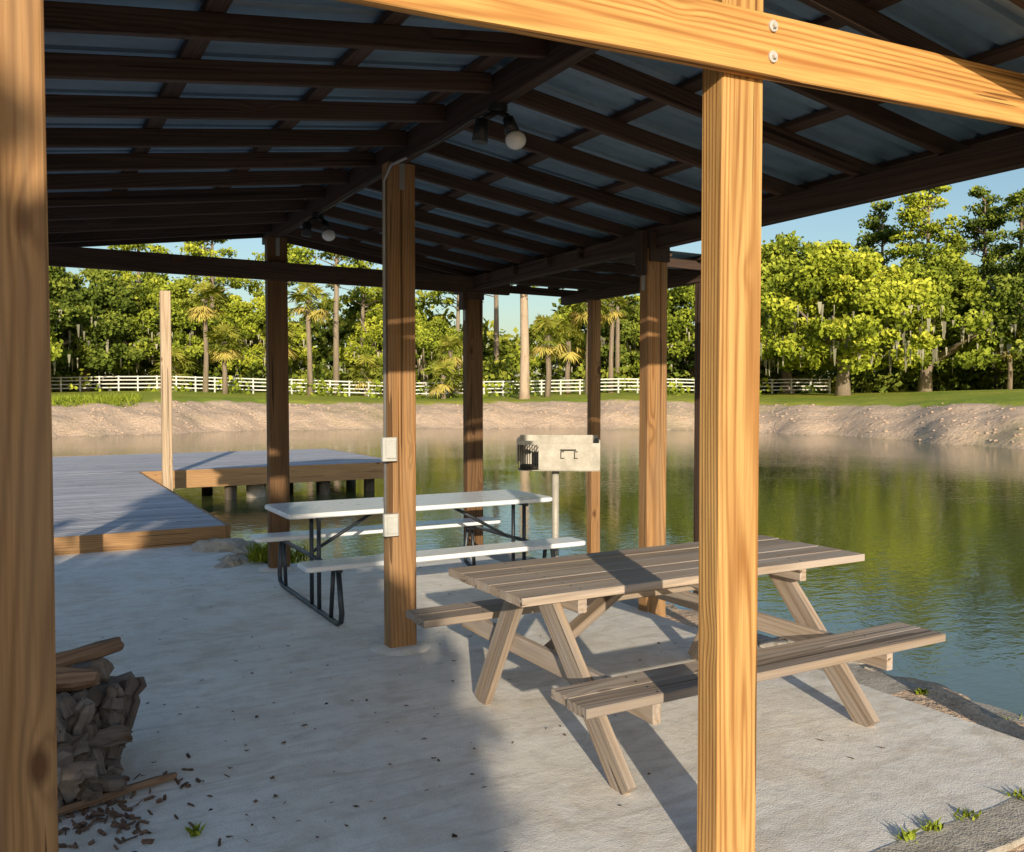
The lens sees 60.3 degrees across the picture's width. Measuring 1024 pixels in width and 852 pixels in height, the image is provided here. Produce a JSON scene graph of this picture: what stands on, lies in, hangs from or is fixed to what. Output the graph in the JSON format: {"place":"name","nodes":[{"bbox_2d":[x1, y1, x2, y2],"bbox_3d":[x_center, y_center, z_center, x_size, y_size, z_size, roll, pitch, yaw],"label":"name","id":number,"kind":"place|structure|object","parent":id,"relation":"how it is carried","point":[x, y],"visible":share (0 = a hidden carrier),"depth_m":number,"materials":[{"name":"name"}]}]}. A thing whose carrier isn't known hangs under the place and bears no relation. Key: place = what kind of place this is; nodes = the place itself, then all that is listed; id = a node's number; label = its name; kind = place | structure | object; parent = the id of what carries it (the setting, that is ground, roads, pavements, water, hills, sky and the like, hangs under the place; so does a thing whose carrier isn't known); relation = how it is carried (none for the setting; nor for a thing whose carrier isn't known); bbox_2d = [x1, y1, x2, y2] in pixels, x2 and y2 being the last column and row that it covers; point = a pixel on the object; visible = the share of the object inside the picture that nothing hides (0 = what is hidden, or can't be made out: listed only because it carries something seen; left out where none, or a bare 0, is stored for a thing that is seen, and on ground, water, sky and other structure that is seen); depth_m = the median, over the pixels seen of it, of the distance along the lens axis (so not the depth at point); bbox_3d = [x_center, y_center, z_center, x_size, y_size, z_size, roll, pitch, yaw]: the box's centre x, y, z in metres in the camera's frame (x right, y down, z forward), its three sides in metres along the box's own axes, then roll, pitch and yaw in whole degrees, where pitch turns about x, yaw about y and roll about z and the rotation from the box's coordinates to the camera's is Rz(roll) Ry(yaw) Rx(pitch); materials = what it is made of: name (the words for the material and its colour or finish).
{"place":"outdoors","nodes":[
{"label":"outdoors","id":0,"kind":"place"},
{"bbox_2d":[51,392,144,407],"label":"tall grass","id":1,"kind":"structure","parent":0,"point":[115,399],"depth_m":56.92,"materials":[{"name":"green plant"}]},
{"bbox_2d":[51,389,1023,851],"bbox_3d":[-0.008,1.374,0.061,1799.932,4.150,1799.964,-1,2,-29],"label":"ground","id":2,"kind":"structure","parent":0,"point":[799,409],"depth_m":56.67,"materials":[{"name":"beige soil"}]},
{"bbox_2d":[50,326,62,360],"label":"oak tree","id":3,"kind":"object","parent":2,"relation":"on","point":[55,348],"visible":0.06,"depth_m":73.48,"materials":[{"name":"green plant"}]},
{"bbox_2d":[49,266,120,373],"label":"oak tree","id":4,"kind":"object","parent":2,"relation":"on","point":[63,302],"visible":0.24,"depth_m":78.97,"materials":[{"name":"green plant"}]},
{"bbox_2d":[51,267,173,391],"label":"oak tree","id":5,"kind":"object","parent":2,"relation":"on","point":[109,296],"visible":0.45,"depth_m":85.06,"materials":[{"name":"green plant"}]},
{"bbox_2d":[53,276,172,390],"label":"oak tree","id":6,"kind":"object","parent":2,"relation":"on","point":[151,366],"depth_m":99.79,"materials":[{"name":"green plant"}]},
{"bbox_2d":[89,244,173,382],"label":"pine tree","id":7,"kind":"object","parent":2,"relation":"on","point":[129,276],"visible":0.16,"depth_m":94.14,"materials":[{"name":"green plant"}]},
{"bbox_2d":[91,272,230,390],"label":"oak tree","id":8,"kind":"object","parent":2,"relation":"on","point":[185,340],"visible":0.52,"depth_m":88.69,"materials":[{"name":"green plant"}]},
{"bbox_2d":[146,346,199,390],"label":"palm tree","id":9,"kind":"object","parent":2,"relation":"on","point":[177,354],"visible":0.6,"depth_m":83.30,"materials":[{"name":"green plant"}]},
{"bbox_2d":[146,295,244,374],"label":"oak tree","id":10,"kind":"object","parent":2,"relation":"on","point":[201,331],"visible":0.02,"depth_m":102.37,"materials":[{"name":"green plant"}]},
{"bbox_2d":[178,278,229,391],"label":"palm tree","id":11,"kind":"object","parent":2,"relation":"on","point":[203,311],"visible":0.98,"depth_m":81.30,"materials":[{"name":"green plant"}]},
{"bbox_2d":[176,239,252,390],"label":"pine tree","id":12,"kind":"object","parent":2,"relation":"on","point":[194,248],"visible":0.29,"depth_m":99.18,"materials":[{"name":"green plant"}]},
{"bbox_2d":[204,322,248,393],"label":"palm tree","id":13,"kind":"object","parent":2,"relation":"on","point":[219,331],"visible":1,"depth_m":77.25,"materials":[{"name":"green plant"}]},
{"bbox_2d":[193,295,319,376],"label":"oak tree","id":14,"kind":"object","parent":2,"relation":"on","point":[251,323],"visible":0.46,"depth_m":95.43,"materials":[{"name":"green plant"}]},
{"bbox_2d":[231,541,308,563],"bbox_3d":[-2.579,1.345,9.448,0.654,0.330,0.937,1,2,27],"label":"shore plant","id":15,"kind":"object","parent":2,"relation":"on","point":[258,553],"visible":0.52,"depth_m":9.26,"materials":[{"name":"green plant"}]},
{"bbox_2d":[244,243,311,302],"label":"pine tree","id":16,"kind":"object","parent":2,"relation":"on","point":[258,292],"visible":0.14,"depth_m":103.66,"materials":[{"name":"green plant"}]},
{"bbox_2d":[260,324,304,360],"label":"palm tree","id":17,"kind":"object","parent":2,"relation":"on","point":[292,336],"visible":0.32,"depth_m":85.60,"materials":[{"name":"green plant"}]},
{"bbox_2d":[288,282,334,395],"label":"palm tree","id":18,"kind":"object","parent":2,"relation":"on","point":[309,311],"visible":0.97,"depth_m":79.61,"materials":[{"name":"green plant"}]},
{"bbox_2d":[287,246,357,394],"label":"pine tree","id":19,"kind":"object","parent":2,"relation":"on","point":[301,255],"visible":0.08,"depth_m":85.38,"materials":[{"name":"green plant"}]},
{"bbox_2d":[325,258,382,373],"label":"pine tree","id":20,"kind":"object","parent":2,"relation":"on","point":[367,293],"visible":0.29,"depth_m":97.44,"materials":[{"name":"green plant"}]},
{"bbox_2d":[340,352,382,395],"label":"palm tree","id":21,"kind":"object","parent":2,"relation":"on","point":[374,365],"visible":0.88,"depth_m":83.06,"materials":[{"name":"green plant"}]},
{"bbox_2d":[339,303,439,379],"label":"oak tree","id":22,"kind":"object","parent":2,"relation":"on","point":[372,331],"visible":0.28,"depth_m":97.02,"materials":[{"name":"green plant"}]},
{"bbox_2d":[68,367,783,397],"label":"fence shrubs","id":23,"kind":"object","parent":2,"relation":"on","point":[674,389],"visible":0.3,"depth_m":79.91,"materials":[{"name":"green plant"}]},
{"bbox_2d":[371,315,483,394],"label":"oak tree","id":24,"kind":"object","parent":2,"relation":"on","point":[427,336],"visible":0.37,"depth_m":90.44,"materials":[{"name":"green plant"}]},
{"bbox_2d":[419,291,459,392],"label":"pine tree","id":25,"kind":"object","parent":2,"relation":"on","point":[433,296],"visible":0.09,"depth_m":105.14,"materials":[{"name":"green plant"}]},
{"bbox_2d":[51,375,830,396],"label":"white rail fence","id":26,"kind":"object","parent":2,"relation":"on","point":[349,388],"visible":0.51,"depth_m":82.71,"materials":[{"name":"paint"}]},
{"bbox_2d":[424,357,462,398],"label":"palm tree","id":27,"kind":"object","parent":2,"relation":"on","point":[445,366],"visible":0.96,"depth_m":77.36,"materials":[{"name":"green plant"}]},
{"bbox_2d":[430,334,462,397],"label":"palm tree","id":28,"kind":"object","parent":2,"relation":"on","point":[447,341],"visible":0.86,"depth_m":81.36,"materials":[{"name":"green plant"}]},
{"bbox_2d":[484,284,512,372],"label":"pine tree","id":29,"kind":"object","parent":2,"relation":"on","point":[496,326],"depth_m":97.55,"materials":[{"name":"brown plant"}]},
{"bbox_2d":[55,283,973,392],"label":"distant treeline","id":30,"kind":"object","parent":2,"relation":"on","point":[323,339],"visible":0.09,"depth_m":110.84,"materials":[{"name":"green plant"}]},
{"bbox_2d":[51,323,986,391],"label":"distant treeline","id":31,"kind":"object","parent":2,"relation":"on","point":[532,364],"visible":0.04,"depth_m":100.55,"materials":[{"name":"green plant"}]},
{"bbox_2d":[518,286,537,398],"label":"cypress tree","id":32,"kind":"object","parent":2,"relation":"on","point":[524,391],"visible":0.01,"depth_m":73.53,"materials":[{"name":"beige plant"}]},
{"bbox_2d":[191,538,873,670],"bbox_3d":[0.044,1.722,7.219,3.722,0.693,9.183,-1,2,-29],"label":"shoreline rubble","id":33,"kind":"object","parent":2,"relation":"on","point":[238,558],"visible":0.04,"depth_m":9.89,"materials":[{"name":"stone"}]},
{"bbox_2d":[51,335,1023,394],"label":"understory shrubs","id":34,"kind":"object","parent":2,"relation":"on","point":[494,376],"visible":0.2,"depth_m":92.15,"materials":[{"name":"green plant"}]},
{"bbox_2d":[52,401,1023,445],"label":"bank stones","id":35,"kind":"object","parent":2,"relation":"on","point":[585,414],"visible":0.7,"depth_m":55.59,"materials":[{"name":"grey stone"}]},
{"bbox_2d":[517,313,573,396],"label":"palm tree","id":36,"kind":"object","parent":2,"relation":"on","point":[547,350],"visible":0.94,"depth_m":77.40,"materials":[{"name":"green plant"}]},
{"bbox_2d":[549,322,586,393],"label":"palm tree","id":37,"kind":"object","parent":2,"relation":"on","point":[573,331],"visible":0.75,"depth_m":85.59,"materials":[{"name":"green plant"}]},
{"bbox_2d":[535,302,637,377],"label":"oak tree","id":38,"kind":"object","parent":2,"relation":"on","point":[557,362],"visible":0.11,"depth_m":102.33,"materials":[{"name":"green plant"}]},
{"bbox_2d":[565,289,609,393],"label":"palm tree","id":39,"kind":"object","parent":2,"relation":"on","point":[576,316],"visible":0.43,"depth_m":83.54,"materials":[{"name":"green plant"}]},
{"bbox_2d":[185,687,1023,842],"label":"edge weeds","id":40,"kind":"object","parent":2,"relation":"on","point":[909,834],"visible":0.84,"depth_m":3.55,"materials":[{"name":"green plant"}]},
{"bbox_2d":[601,296,633,392],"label":"palm tree","id":41,"kind":"object","parent":2,"relation":"on","point":[614,312],"visible":0.48,"depth_m":85.48,"materials":[{"name":"green plant"}]},
{"bbox_2d":[608,293,639,391],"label":"pine tree","id":42,"kind":"object","parent":2,"relation":"on","point":[635,297],"visible":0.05,"depth_m":91.64,"materials":[{"name":"brown plant"}]},
{"bbox_2d":[582,298,694,390],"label":"oak tree","id":43,"kind":"object","parent":2,"relation":"on","point":[628,324],"visible":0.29,"depth_m":94.41,"materials":[{"name":"green plant"}]},
{"bbox_2d":[624,284,694,388],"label":"oak tree","id":44,"kind":"object","parent":2,"relation":"on","point":[683,297],"visible":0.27,"depth_m":91.17,"materials":[{"name":"green plant"}]},
{"bbox_2d":[486,553,1023,722],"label":"concrete ledge","id":45,"kind":"object","parent":2,"relation":"on","point":[881,682],"visible":0.06,"depth_m":5.62,"materials":[{"name":"grey concrete"}]},
{"bbox_2d":[517,435,599,556],"bbox_3d":[0.455,0.926,8.654,0.798,1.660,0.434,0,2,3],"label":"pedestal grill","id":46,"kind":"object","parent":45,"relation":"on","point":[555,454],"visible":1,"depth_m":8.46,"materials":[{"name":"paint"}]},
{"bbox_2d":[689,230,887,392],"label":"oak tree","id":47,"kind":"object","parent":2,"relation":"on","point":[777,257],"visible":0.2,"depth_m":84.75,"materials":[{"name":"green plant"}]},
{"bbox_2d":[671,357,1023,392],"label":"understory shrubs","id":48,"kind":"object","parent":2,"relation":"on","point":[875,386],"visible":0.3,"depth_m":87.48,"materials":[{"name":"green plant"}]},
{"bbox_2d":[760,239,945,395],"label":"oak tree","id":49,"kind":"object","parent":2,"relation":"on","point":[836,278],"visible":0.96,"depth_m":72.07,"materials":[{"name":"green plant"}]},
{"bbox_2d":[854,200,910,370],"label":"pine tree","id":50,"kind":"object","parent":2,"relation":"on","point":[883,233],"visible":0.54,"depth_m":108.77,"materials":[{"name":"green plant"}]},
{"bbox_2d":[878,185,968,271],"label":"pine tree","id":51,"kind":"object","parent":2,"relation":"on","point":[913,213],"visible":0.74,"depth_m":100.67,"materials":[{"name":"green plant"}]},
{"bbox_2d":[848,243,1021,391],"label":"oak tree","id":52,"kind":"object","parent":2,"relation":"on","point":[955,278],"visible":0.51,"depth_m":80.22,"materials":[{"name":"green plant"}]},
{"bbox_2d":[873,795,1023,851],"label":"broken concrete apron","id":53,"kind":"object","parent":2,"relation":"on","point":[999,828],"visible":0.94,"depth_m":3.50,"materials":[{"name":"grey concrete"}]},
{"bbox_2d":[937,185,1015,389],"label":"pine tree","id":54,"kind":"object","parent":2,"relation":"on","point":[992,218],"visible":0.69,"depth_m":96.85,"materials":[{"name":"green plant"}]},
{"bbox_2d":[937,278,1023,389],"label":"oak tree","id":55,"kind":"object","parent":2,"relation":"on","point":[1018,365],"visible":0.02,"depth_m":87.96,"materials":[{"name":"green plant"}]},
{"bbox_2d":[957,247,1023,369],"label":"oak tree","id":56,"kind":"object","parent":2,"relation":"on","point":[1012,287],"visible":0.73,"depth_m":77.85,"materials":[{"name":"green plant"}]},
{"bbox_2d":[979,187,1023,385],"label":"pine tree","id":57,"kind":"object","parent":2,"relation":"on","point":[1016,199],"visible":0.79,"depth_m":93.22,"materials":[{"name":"green plant"}]},
{"bbox_2d":[988,323,1023,388],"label":"palm tree","id":58,"kind":"object","parent":2,"relation":"on","point":[1010,373],"visible":0.28,"depth_m":79.72,"materials":[{"name":"green plant"}]},
{"bbox_2d":[52,428,1023,715],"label":"pond water","id":59,"kind":"structure","parent":0,"point":[934,532],"depth_m":16.89,"materials":[{"name":"green liquid"}]},
{"bbox_2d":[52,290,382,555],"bbox_3d":[-8.488,0.153,16.083,15.050,5.500,14.650,-1,2,-29],"label":"wooden dock","id":60,"kind":"object","parent":59,"relation":"in","point":[103,503],"visible":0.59,"depth_m":17.18,"materials":[{"name":"grey wood"}]},
{"bbox_2d":[54,545,1023,851],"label":"concrete floor","id":61,"kind":"structure","parent":0,"point":[540,779],"depth_m":4.49,"materials":[{"name":"grey concrete"}]},
{"bbox_2d":[56,637,228,851],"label":"firewood pile","id":62,"kind":"object","parent":61,"relation":"on","point":[97,706],"visible":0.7,"depth_m":3.86,"materials":[{"name":"brown wood"}]},
{"bbox_2d":[250,490,585,625],"bbox_3d":[-0.868,1.071,7.851,2.480,0.826,1.812,-1,2,-29],"label":"white picnic table","id":63,"kind":"object","parent":61,"relation":"on","point":[318,511],"visible":0.87,"depth_m":7.54,"materials":[{"name":"plastic"}]},
{"bbox_2d":[55,567,884,851],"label":"fallen leaves","id":64,"kind":"object","parent":61,"relation":"on","point":[275,795],"visible":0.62,"depth_m":4.24,"materials":[{"name":"brown plant"}]},
{"bbox_2d":[0,0,1023,851],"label":"picnic pavilion","id":65,"kind":"structure","parent":61,"relation":"on","point":[724,132],"depth_m":4.56,"materials":[{"name":"brown wood"}]},
{"bbox_2d":[301,212,334,240],"bbox_3d":[-1.672,-1.715,7.609,0.297,0.239,0.117,0,2,5],"label":"flood light fixture","id":66,"kind":"object","parent":65,"relation":"attached to","point":[328,233],"visible":1,"depth_m":7.57,"materials":[{"name":"black metal"}]},
{"bbox_2d":[381,156,407,536],"bbox_3d":[-0.770,-0.512,5.915,0.116,2.521,0.273,-3,4,-57],"label":"conduit","id":67,"kind":"object","parent":65,"relation":"attached to","point":[389,453],"visible":1,"depth_m":5.97,"materials":[{"name":"plastic"}]},
{"bbox_2d":[471,102,525,149],"bbox_3d":[-0.071,-1.619,4.782,0.297,0.239,0.117,0,2,5],"label":"flood light fixture","id":68,"kind":"object","parent":65,"relation":"attached to","point":[515,138],"visible":1,"depth_m":4.75,"materials":[{"name":"black metal"}]},
{"bbox_2d":[406,535,945,794],"bbox_3d":[0.869,1.195,4.950,2.382,0.866,1.887,-1,2,-29],"label":"wooden picnic table","id":69,"kind":"object","parent":61,"relation":"on","point":[550,589],"visible":0.87,"depth_m":4.61,"materials":[{"name":"brown wood"}]},
{"bbox_2d":[65,168,1023,392],"label":"sky","id":70,"kind":"structure","parent":0,"point":[841,224],"materials":[{"name":"blue"}]}
]}

